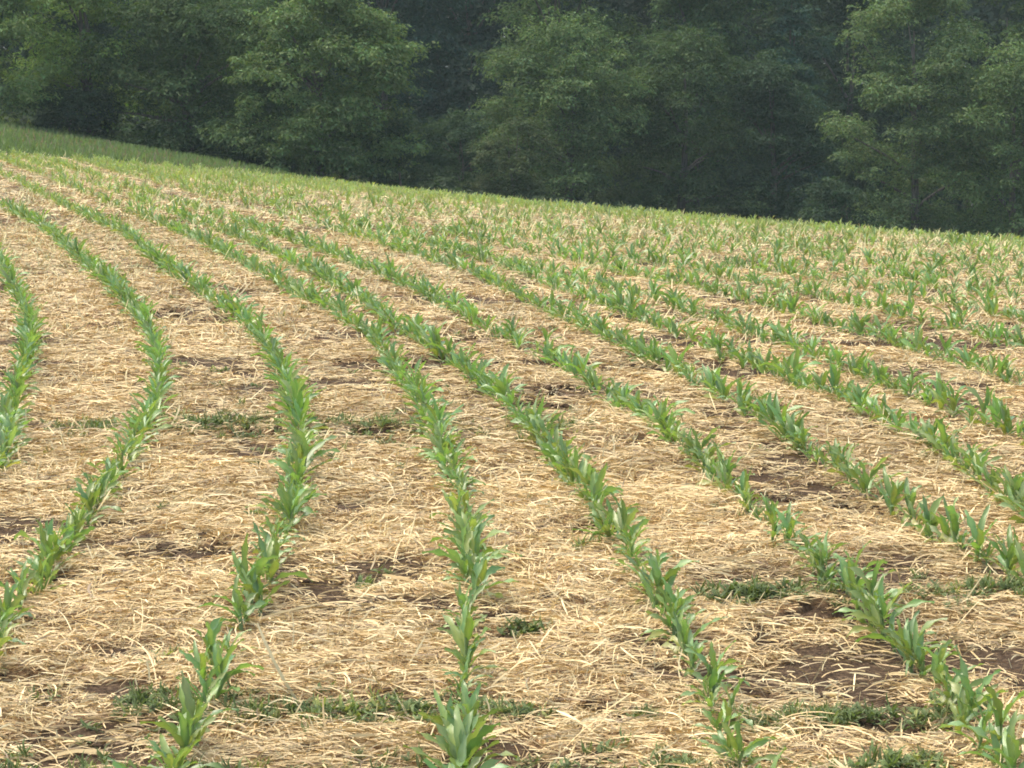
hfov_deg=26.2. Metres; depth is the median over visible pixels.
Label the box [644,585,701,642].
maize plant
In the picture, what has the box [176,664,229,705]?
maize plant
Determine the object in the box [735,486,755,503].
maize plant
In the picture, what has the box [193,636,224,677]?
maize plant
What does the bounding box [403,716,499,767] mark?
maize plant
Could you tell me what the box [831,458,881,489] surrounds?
maize plant
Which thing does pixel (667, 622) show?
maize plant
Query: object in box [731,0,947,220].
deciduous tree
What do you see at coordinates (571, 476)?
maize plant
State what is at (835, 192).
bush
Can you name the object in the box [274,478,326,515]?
maize plant
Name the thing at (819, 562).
maize plant
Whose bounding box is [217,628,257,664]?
maize plant
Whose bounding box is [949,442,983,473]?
maize plant
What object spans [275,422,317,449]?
maize plant
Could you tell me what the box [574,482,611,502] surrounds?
maize plant
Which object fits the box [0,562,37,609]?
maize plant
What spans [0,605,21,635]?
maize plant
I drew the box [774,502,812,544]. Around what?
maize plant
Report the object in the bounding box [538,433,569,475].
maize plant
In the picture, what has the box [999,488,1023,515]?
maize plant
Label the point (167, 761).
maize plant
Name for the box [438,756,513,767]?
maize plant
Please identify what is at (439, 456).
maize plant
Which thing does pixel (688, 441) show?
maize plant
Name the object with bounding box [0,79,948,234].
undergrowth
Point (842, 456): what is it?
maize plant
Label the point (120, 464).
maize plant
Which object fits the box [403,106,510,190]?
bush
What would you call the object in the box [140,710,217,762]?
maize plant
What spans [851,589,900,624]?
maize plant
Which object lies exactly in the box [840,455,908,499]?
maize plant
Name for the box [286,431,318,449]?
maize plant
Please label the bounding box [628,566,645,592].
maize plant
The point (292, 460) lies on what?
maize plant
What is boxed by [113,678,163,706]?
weed patch
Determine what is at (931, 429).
maize plant
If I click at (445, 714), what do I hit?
maize plant
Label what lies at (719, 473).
maize plant
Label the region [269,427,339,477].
maize plant
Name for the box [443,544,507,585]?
maize plant
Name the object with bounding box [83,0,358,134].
deciduous tree
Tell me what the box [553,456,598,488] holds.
maize plant
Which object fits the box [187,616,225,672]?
maize plant
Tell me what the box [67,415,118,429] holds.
weed patch
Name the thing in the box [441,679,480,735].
maize plant
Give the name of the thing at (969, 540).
maize plant
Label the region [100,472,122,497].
maize plant
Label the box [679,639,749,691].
maize plant
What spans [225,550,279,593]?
maize plant
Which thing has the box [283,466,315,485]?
maize plant
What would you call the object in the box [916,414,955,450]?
maize plant
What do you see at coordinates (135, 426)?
maize plant
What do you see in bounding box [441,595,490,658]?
maize plant
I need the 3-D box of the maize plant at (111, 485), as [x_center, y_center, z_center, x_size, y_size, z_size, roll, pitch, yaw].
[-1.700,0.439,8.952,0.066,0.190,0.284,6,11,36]
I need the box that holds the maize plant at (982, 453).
[951,441,1003,475]
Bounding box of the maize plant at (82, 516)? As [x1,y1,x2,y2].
[61,504,94,524]
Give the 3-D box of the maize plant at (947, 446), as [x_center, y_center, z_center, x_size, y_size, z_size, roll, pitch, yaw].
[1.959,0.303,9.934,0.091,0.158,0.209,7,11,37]
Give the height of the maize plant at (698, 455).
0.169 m
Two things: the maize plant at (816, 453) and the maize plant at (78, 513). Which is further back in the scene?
the maize plant at (816, 453)
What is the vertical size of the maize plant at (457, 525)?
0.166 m
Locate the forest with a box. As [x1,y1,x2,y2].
[0,0,1023,231]
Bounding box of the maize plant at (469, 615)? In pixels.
[442,604,481,641]
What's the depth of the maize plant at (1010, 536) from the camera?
7.85 m
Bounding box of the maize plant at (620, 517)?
[591,492,649,545]
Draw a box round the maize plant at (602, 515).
[591,509,616,532]
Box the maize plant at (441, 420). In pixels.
[423,412,456,439]
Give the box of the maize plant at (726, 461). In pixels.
[713,454,739,481]
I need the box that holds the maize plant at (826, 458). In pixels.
[816,440,845,468]
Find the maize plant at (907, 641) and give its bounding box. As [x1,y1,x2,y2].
[877,610,954,676]
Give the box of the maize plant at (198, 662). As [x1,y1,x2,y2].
[179,639,223,681]
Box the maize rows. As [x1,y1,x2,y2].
[0,147,1023,767]
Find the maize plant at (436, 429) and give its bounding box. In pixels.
[421,421,458,452]
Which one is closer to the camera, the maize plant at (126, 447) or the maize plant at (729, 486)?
the maize plant at (729, 486)
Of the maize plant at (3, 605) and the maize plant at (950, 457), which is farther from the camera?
the maize plant at (950, 457)
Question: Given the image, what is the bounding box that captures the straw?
[0,152,1023,767]
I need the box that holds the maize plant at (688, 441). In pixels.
[676,425,735,465]
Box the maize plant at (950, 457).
[942,434,977,462]
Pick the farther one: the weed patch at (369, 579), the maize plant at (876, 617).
the weed patch at (369, 579)
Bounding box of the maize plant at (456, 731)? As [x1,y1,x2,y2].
[446,705,517,767]
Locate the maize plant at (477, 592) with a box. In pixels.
[443,579,491,619]
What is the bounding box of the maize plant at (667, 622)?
[639,603,695,642]
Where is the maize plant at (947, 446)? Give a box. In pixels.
[933,435,961,460]
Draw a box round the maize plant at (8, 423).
[0,413,33,448]
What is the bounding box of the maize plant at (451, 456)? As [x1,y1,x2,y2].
[425,447,461,464]
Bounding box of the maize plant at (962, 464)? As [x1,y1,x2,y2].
[949,450,978,473]
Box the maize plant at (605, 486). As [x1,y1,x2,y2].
[579,485,616,507]
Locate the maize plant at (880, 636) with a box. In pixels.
[855,617,953,663]
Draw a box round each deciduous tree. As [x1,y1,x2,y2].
[0,0,81,116]
[0,0,136,111]
[2,0,168,135]
[49,0,309,155]
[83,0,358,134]
[195,0,440,178]
[290,0,484,163]
[388,0,549,170]
[460,0,654,191]
[461,3,656,202]
[584,18,787,217]
[605,0,784,210]
[689,35,852,220]
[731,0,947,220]
[814,0,1023,236]
[895,0,1023,238]
[927,32,1023,239]
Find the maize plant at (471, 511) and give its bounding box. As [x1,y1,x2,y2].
[466,500,493,526]
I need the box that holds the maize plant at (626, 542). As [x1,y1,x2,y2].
[611,527,651,553]
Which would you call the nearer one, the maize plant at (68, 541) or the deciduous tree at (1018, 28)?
the maize plant at (68, 541)
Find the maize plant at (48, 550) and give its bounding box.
[27,537,84,576]
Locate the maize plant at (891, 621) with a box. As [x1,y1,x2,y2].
[868,609,917,651]
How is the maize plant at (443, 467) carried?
on the ground at (1000, 656)
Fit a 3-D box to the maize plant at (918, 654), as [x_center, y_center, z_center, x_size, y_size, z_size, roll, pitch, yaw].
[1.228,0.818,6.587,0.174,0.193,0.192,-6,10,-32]
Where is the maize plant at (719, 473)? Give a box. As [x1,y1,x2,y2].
[695,441,754,487]
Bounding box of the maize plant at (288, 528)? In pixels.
[270,518,305,546]
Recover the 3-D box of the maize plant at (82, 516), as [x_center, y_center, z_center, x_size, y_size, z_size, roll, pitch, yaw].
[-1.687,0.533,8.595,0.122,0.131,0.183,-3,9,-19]
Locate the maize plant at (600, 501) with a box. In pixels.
[583,489,612,533]
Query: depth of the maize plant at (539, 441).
9.99 m
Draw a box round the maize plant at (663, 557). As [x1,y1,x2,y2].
[640,549,671,572]
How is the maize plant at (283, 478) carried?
on the ground at (1000, 656)
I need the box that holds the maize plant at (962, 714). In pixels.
[941,684,984,739]
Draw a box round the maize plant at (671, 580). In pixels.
[645,570,694,616]
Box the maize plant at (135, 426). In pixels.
[106,407,154,438]
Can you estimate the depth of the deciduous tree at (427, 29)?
84.35 m
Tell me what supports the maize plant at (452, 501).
on the ground at (1000, 656)
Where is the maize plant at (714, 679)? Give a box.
[676,661,743,706]
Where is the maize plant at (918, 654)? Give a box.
[890,619,959,676]
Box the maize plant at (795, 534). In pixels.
[773,523,821,551]
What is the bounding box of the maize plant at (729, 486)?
[718,481,751,500]
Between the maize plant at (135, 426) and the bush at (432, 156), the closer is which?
the maize plant at (135, 426)
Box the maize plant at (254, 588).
[233,566,289,616]
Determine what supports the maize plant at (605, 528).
on the ground at (1000, 656)
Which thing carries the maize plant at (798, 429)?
on the ground at (1000, 656)
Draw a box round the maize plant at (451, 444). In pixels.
[444,431,476,461]
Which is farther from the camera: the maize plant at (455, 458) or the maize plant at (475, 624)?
the maize plant at (455, 458)
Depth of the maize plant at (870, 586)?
7.29 m
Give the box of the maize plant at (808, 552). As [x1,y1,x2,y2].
[805,543,815,558]
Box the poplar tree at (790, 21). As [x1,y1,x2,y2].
[744,0,842,220]
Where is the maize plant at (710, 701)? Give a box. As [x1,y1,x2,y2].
[693,689,724,714]
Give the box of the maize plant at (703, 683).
[685,672,710,695]
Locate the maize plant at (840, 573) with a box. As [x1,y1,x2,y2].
[825,555,865,596]
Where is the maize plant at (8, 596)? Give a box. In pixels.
[0,580,35,625]
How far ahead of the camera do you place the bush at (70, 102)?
64.19 m
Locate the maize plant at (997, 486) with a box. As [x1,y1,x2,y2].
[991,467,1021,499]
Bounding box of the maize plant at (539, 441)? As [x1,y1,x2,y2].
[536,436,551,462]
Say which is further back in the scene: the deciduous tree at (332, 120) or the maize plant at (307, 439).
the deciduous tree at (332, 120)
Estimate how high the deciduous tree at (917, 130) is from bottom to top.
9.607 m
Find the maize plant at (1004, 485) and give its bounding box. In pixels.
[980,472,1009,501]
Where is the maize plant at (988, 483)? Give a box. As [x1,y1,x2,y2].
[979,470,1021,501]
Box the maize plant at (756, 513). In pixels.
[749,506,764,520]
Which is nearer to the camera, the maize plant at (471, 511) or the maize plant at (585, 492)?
the maize plant at (471, 511)
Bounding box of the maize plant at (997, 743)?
[972,719,1008,767]
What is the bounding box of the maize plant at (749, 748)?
[701,718,784,767]
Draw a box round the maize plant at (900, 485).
[886,478,904,504]
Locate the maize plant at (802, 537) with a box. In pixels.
[786,532,832,554]
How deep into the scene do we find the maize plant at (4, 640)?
6.69 m
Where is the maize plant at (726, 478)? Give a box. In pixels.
[709,461,738,494]
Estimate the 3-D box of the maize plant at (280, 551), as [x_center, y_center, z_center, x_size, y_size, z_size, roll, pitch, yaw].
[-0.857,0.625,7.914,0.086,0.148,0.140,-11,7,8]
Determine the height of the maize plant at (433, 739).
0.179 m
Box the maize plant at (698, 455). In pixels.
[682,443,718,474]
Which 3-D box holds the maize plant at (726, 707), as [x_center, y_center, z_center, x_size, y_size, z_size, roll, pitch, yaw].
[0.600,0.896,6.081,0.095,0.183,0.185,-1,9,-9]
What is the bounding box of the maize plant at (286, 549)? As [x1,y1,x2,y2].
[251,535,294,561]
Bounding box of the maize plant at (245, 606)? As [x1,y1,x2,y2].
[238,586,269,621]
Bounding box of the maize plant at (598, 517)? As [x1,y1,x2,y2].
[586,511,613,533]
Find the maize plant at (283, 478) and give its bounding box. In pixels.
[276,471,303,490]
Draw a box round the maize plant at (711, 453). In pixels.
[680,439,718,464]
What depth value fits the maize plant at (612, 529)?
8.37 m
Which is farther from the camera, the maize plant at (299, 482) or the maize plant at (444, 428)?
the maize plant at (444, 428)
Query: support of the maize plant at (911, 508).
on the ground at (1000, 656)
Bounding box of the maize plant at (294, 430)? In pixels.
[275,425,319,445]
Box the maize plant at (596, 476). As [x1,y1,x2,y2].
[578,468,620,495]
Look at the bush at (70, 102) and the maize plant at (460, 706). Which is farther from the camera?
the bush at (70, 102)
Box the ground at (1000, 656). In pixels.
[0,60,1023,767]
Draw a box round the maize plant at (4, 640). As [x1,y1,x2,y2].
[0,633,13,655]
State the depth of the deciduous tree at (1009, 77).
69.50 m
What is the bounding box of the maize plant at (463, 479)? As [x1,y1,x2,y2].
[448,471,483,497]
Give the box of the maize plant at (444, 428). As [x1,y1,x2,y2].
[412,416,460,445]
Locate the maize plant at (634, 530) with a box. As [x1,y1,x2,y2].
[619,520,651,550]
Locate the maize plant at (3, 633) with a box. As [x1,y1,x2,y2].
[0,613,25,648]
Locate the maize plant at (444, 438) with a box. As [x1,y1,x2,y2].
[426,423,455,448]
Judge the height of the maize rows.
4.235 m
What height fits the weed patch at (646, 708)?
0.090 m
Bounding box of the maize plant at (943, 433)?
[918,418,966,457]
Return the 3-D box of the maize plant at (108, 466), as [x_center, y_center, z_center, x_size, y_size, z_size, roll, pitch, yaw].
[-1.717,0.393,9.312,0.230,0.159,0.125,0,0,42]
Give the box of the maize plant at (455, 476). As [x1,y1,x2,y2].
[445,468,477,487]
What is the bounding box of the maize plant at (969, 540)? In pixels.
[947,530,974,555]
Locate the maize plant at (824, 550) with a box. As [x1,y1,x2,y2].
[791,529,860,579]
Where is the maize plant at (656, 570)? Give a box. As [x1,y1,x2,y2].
[615,548,698,613]
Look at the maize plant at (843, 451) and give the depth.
9.61 m
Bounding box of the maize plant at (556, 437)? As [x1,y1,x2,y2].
[538,427,593,462]
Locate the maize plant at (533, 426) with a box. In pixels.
[519,415,555,445]
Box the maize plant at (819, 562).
[811,543,837,583]
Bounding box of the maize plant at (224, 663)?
[204,638,263,701]
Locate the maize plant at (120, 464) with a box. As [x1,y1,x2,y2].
[96,452,141,478]
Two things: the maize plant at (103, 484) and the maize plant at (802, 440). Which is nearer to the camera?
the maize plant at (103, 484)
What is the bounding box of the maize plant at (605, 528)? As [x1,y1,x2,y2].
[573,518,619,544]
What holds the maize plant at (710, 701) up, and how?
on the ground at (1000, 656)
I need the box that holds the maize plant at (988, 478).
[967,463,1002,492]
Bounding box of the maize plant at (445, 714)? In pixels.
[418,686,498,731]
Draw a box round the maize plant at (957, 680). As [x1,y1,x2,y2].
[923,661,982,712]
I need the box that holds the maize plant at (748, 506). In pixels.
[739,489,762,513]
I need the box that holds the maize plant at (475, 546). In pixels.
[448,529,507,571]
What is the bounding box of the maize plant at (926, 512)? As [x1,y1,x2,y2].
[910,493,960,544]
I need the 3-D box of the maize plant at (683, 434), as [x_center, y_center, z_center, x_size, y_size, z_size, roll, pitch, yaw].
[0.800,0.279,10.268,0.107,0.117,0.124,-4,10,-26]
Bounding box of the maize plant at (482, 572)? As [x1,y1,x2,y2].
[471,545,518,603]
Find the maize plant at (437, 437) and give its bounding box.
[406,425,462,456]
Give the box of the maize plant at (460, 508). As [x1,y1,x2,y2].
[437,499,494,529]
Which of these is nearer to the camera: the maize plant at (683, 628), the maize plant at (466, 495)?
the maize plant at (683, 628)
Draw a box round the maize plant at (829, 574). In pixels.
[806,562,840,584]
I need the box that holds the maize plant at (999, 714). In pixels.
[938,684,1023,759]
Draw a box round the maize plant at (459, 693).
[452,688,471,709]
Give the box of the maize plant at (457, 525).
[448,513,493,541]
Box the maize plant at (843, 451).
[827,442,853,470]
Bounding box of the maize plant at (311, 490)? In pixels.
[261,483,318,528]
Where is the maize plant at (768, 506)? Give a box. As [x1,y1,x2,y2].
[752,493,778,523]
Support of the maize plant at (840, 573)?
on the ground at (1000, 656)
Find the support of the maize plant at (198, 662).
on the ground at (1000, 656)
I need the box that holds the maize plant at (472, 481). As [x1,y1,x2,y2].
[434,472,485,491]
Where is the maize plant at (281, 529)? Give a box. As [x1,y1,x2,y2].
[260,517,298,535]
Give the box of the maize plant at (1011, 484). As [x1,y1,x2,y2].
[986,463,1023,511]
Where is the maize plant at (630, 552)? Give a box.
[608,532,651,568]
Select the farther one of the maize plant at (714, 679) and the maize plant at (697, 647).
the maize plant at (697, 647)
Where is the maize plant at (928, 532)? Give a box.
[911,510,934,541]
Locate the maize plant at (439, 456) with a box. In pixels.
[419,436,448,476]
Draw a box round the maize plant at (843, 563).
[824,540,886,602]
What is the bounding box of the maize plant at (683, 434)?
[672,429,686,444]
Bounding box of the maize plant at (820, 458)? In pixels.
[805,447,831,464]
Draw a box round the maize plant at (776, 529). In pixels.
[762,499,804,544]
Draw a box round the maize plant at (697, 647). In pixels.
[672,629,708,676]
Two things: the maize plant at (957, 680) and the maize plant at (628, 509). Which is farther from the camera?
the maize plant at (628, 509)
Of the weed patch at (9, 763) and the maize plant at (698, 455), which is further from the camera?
the maize plant at (698, 455)
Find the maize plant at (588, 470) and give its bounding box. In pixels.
[562,459,609,497]
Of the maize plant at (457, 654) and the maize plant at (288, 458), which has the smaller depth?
the maize plant at (457, 654)
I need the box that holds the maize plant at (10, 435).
[0,423,27,464]
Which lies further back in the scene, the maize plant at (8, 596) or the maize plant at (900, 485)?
the maize plant at (900, 485)
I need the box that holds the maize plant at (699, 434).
[675,432,706,457]
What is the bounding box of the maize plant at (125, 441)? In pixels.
[109,428,144,459]
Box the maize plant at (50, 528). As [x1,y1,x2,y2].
[31,518,76,568]
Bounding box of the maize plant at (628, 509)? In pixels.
[581,497,646,531]
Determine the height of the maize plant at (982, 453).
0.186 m
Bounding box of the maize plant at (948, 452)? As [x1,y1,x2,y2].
[939,439,976,462]
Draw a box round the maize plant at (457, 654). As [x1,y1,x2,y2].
[444,637,507,681]
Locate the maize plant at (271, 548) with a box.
[253,521,312,589]
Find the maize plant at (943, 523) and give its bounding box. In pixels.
[924,512,966,547]
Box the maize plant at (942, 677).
[928,673,959,692]
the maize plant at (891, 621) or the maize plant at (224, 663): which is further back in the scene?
the maize plant at (891, 621)
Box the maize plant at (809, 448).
[797,441,814,462]
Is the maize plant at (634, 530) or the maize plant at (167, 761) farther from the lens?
the maize plant at (634, 530)
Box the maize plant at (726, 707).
[716,677,752,733]
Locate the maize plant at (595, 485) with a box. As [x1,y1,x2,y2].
[587,463,623,522]
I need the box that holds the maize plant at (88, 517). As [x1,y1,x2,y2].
[85,509,103,526]
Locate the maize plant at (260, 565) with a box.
[232,533,278,605]
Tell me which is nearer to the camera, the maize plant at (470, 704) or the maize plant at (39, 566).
the maize plant at (470, 704)
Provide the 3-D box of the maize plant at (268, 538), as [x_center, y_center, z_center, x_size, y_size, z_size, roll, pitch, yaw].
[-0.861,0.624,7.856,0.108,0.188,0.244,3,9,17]
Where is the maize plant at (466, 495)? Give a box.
[454,478,472,513]
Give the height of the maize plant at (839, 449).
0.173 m
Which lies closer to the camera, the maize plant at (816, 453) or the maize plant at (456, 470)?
the maize plant at (456, 470)
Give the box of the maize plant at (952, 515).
[938,492,969,547]
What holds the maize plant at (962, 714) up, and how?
on the ground at (1000, 656)
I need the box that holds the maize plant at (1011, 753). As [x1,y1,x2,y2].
[956,709,1023,767]
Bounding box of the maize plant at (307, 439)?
[275,419,313,459]
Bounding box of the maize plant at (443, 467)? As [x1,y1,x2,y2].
[432,458,469,481]
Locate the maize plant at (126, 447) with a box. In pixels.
[99,431,147,461]
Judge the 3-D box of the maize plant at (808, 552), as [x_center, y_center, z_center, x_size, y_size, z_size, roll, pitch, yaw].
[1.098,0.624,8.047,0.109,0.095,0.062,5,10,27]
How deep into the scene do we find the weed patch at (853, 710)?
6.19 m
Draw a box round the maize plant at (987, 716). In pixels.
[960,692,1016,738]
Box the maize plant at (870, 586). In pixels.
[844,559,895,608]
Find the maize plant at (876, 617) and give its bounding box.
[844,576,934,640]
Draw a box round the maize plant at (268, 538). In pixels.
[248,534,294,572]
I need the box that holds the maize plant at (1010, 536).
[993,524,1023,569]
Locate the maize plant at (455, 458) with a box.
[433,447,476,474]
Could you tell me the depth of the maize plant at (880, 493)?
9.15 m
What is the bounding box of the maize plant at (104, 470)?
[98,458,120,480]
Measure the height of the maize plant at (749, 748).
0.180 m
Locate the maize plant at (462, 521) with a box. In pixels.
[428,507,492,549]
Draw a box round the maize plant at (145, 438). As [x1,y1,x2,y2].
[124,429,158,446]
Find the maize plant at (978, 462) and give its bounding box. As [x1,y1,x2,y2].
[957,452,989,488]
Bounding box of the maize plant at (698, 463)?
[690,450,729,470]
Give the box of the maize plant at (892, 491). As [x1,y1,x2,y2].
[869,466,915,514]
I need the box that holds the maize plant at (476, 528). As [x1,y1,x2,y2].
[443,514,522,580]
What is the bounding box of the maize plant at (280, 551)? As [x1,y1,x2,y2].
[261,541,286,566]
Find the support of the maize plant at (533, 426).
on the ground at (1000, 656)
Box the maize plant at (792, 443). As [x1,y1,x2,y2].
[783,427,816,454]
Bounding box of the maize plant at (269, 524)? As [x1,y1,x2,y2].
[251,515,296,550]
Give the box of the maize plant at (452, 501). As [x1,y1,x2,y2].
[429,488,468,518]
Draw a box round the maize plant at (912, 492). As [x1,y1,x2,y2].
[889,477,930,523]
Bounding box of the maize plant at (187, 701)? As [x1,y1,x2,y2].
[157,670,238,745]
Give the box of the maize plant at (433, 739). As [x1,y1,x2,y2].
[416,713,495,764]
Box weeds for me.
[0,218,1023,767]
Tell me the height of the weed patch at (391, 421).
0.101 m
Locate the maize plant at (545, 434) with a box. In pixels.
[519,423,570,442]
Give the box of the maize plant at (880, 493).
[862,482,889,501]
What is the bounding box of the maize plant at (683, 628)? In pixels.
[662,607,704,661]
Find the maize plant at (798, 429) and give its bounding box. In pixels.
[782,418,809,450]
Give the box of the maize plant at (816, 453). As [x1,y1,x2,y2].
[809,444,825,463]
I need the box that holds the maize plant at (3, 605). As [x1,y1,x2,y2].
[0,585,12,616]
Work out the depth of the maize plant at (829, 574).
7.68 m
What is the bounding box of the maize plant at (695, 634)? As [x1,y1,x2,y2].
[667,609,726,646]
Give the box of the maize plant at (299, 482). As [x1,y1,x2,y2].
[295,478,301,489]
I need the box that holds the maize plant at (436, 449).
[422,436,449,471]
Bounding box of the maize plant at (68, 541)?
[31,513,84,555]
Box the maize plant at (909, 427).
[898,419,936,448]
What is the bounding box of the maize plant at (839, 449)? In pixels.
[826,438,852,472]
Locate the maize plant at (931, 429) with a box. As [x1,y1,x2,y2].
[926,420,958,456]
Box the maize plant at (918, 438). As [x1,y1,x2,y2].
[904,425,930,443]
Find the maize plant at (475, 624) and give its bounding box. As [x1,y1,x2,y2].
[437,614,486,647]
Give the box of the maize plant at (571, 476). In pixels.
[556,443,595,487]
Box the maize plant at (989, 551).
[967,542,1007,569]
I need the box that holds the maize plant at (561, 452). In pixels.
[544,434,581,484]
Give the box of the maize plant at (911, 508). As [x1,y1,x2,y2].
[895,498,927,529]
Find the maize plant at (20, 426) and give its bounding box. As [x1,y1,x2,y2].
[5,425,26,445]
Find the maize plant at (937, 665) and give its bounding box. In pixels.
[917,639,957,689]
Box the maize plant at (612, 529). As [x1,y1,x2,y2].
[604,519,614,536]
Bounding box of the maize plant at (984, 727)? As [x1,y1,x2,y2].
[946,715,994,755]
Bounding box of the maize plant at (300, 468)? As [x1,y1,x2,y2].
[268,441,306,487]
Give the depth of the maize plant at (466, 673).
6.42 m
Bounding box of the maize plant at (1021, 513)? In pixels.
[1011,499,1023,522]
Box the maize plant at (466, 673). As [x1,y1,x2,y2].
[441,654,493,688]
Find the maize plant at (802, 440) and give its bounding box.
[780,432,818,454]
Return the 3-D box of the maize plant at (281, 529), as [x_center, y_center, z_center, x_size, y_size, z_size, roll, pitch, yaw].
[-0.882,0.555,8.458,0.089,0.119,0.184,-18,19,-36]
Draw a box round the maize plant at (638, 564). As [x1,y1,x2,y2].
[611,549,648,579]
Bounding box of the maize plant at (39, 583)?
[28,564,70,596]
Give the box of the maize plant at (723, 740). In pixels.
[693,721,751,765]
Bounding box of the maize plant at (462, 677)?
[444,669,479,700]
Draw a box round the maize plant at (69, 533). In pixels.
[21,522,88,552]
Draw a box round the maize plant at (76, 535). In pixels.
[61,520,87,545]
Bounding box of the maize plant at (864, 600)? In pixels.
[832,587,909,627]
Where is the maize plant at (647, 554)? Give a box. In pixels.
[621,548,655,564]
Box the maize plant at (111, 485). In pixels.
[71,468,121,507]
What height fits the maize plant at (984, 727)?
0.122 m
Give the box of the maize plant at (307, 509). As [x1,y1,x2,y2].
[245,482,318,522]
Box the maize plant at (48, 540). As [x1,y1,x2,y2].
[13,517,69,560]
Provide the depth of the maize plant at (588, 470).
9.13 m
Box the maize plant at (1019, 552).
[1003,538,1023,579]
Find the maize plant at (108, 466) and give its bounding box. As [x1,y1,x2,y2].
[80,458,128,492]
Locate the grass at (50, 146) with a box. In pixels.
[0,116,447,191]
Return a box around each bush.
[20,82,126,132]
[206,119,287,167]
[352,112,459,189]
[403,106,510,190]
[454,115,569,197]
[783,173,886,227]
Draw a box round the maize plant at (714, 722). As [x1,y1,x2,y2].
[691,708,745,733]
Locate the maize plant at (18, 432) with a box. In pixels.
[0,420,36,451]
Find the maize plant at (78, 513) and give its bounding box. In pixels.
[67,502,85,531]
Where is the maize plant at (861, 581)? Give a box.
[842,560,882,609]
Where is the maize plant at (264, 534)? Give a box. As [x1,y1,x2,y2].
[248,517,295,552]
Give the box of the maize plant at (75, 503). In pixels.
[68,477,105,512]
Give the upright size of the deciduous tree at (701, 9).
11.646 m
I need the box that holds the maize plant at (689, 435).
[676,428,705,451]
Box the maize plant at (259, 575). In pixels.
[253,564,269,592]
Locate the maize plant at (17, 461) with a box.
[0,438,26,471]
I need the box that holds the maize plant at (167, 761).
[150,746,199,767]
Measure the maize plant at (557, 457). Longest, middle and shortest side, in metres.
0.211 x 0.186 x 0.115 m
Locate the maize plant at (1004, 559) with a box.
[979,535,1023,574]
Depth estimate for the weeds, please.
6.26 m
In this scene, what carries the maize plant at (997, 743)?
on the ground at (1000, 656)
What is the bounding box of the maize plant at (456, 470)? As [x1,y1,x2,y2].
[440,460,479,482]
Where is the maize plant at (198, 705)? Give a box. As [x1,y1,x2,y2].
[169,698,214,748]
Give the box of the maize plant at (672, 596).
[661,577,689,616]
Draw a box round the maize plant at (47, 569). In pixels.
[26,554,53,584]
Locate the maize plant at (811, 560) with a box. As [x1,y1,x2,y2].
[790,533,847,573]
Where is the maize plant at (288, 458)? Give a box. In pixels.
[273,449,306,469]
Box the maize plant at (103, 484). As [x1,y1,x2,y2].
[85,463,121,505]
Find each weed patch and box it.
[0,758,40,767]
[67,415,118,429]
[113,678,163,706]
[165,752,271,767]
[183,407,263,426]
[247,690,426,724]
[355,573,387,589]
[357,412,426,431]
[490,701,559,721]
[496,616,553,637]
[570,533,601,549]
[614,703,661,724]
[643,746,704,767]
[689,574,812,602]
[775,697,904,727]
[817,736,947,767]
[928,683,993,714]
[933,568,1023,597]
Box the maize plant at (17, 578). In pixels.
[4,559,40,599]
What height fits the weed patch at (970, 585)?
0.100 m
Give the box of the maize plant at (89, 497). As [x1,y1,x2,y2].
[73,480,123,518]
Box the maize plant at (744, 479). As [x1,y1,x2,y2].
[729,466,762,500]
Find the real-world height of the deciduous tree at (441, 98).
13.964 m
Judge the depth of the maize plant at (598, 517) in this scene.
8.56 m
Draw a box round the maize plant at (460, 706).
[452,699,484,721]
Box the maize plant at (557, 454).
[541,446,576,473]
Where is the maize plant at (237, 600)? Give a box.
[198,572,262,631]
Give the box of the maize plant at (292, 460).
[271,435,313,468]
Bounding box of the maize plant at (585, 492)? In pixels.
[573,481,619,505]
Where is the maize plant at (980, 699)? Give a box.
[932,646,1009,729]
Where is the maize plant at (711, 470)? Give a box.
[697,453,720,485]
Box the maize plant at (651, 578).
[630,569,653,606]
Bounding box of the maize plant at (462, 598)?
[455,580,472,626]
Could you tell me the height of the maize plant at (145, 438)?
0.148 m
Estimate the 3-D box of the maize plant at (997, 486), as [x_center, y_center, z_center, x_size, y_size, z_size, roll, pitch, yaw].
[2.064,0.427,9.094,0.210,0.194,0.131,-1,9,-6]
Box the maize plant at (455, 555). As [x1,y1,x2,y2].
[422,519,473,579]
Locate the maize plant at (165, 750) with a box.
[144,733,222,767]
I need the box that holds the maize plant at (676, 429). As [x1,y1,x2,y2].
[655,419,688,447]
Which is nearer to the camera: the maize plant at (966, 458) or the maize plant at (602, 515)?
the maize plant at (602, 515)
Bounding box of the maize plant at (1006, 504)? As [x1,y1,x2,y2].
[996,476,1023,512]
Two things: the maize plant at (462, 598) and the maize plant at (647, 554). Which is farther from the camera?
the maize plant at (647, 554)
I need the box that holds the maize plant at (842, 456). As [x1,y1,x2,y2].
[823,442,872,480]
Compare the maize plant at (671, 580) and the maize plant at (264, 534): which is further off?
the maize plant at (264, 534)
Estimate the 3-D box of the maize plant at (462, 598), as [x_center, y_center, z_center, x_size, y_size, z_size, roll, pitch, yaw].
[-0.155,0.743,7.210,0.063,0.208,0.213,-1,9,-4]
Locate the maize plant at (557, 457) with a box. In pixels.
[546,441,571,481]
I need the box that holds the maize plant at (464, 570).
[439,554,487,587]
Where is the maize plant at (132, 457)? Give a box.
[110,435,151,463]
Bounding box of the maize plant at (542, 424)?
[521,409,568,442]
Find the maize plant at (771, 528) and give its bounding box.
[763,521,784,539]
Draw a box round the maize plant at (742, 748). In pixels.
[721,743,758,758]
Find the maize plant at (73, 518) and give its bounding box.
[56,503,95,543]
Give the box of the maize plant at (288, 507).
[263,480,317,535]
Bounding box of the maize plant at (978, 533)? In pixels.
[962,503,1006,561]
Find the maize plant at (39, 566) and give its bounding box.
[11,552,54,583]
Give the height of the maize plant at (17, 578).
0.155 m
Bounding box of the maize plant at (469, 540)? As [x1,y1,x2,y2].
[449,525,483,554]

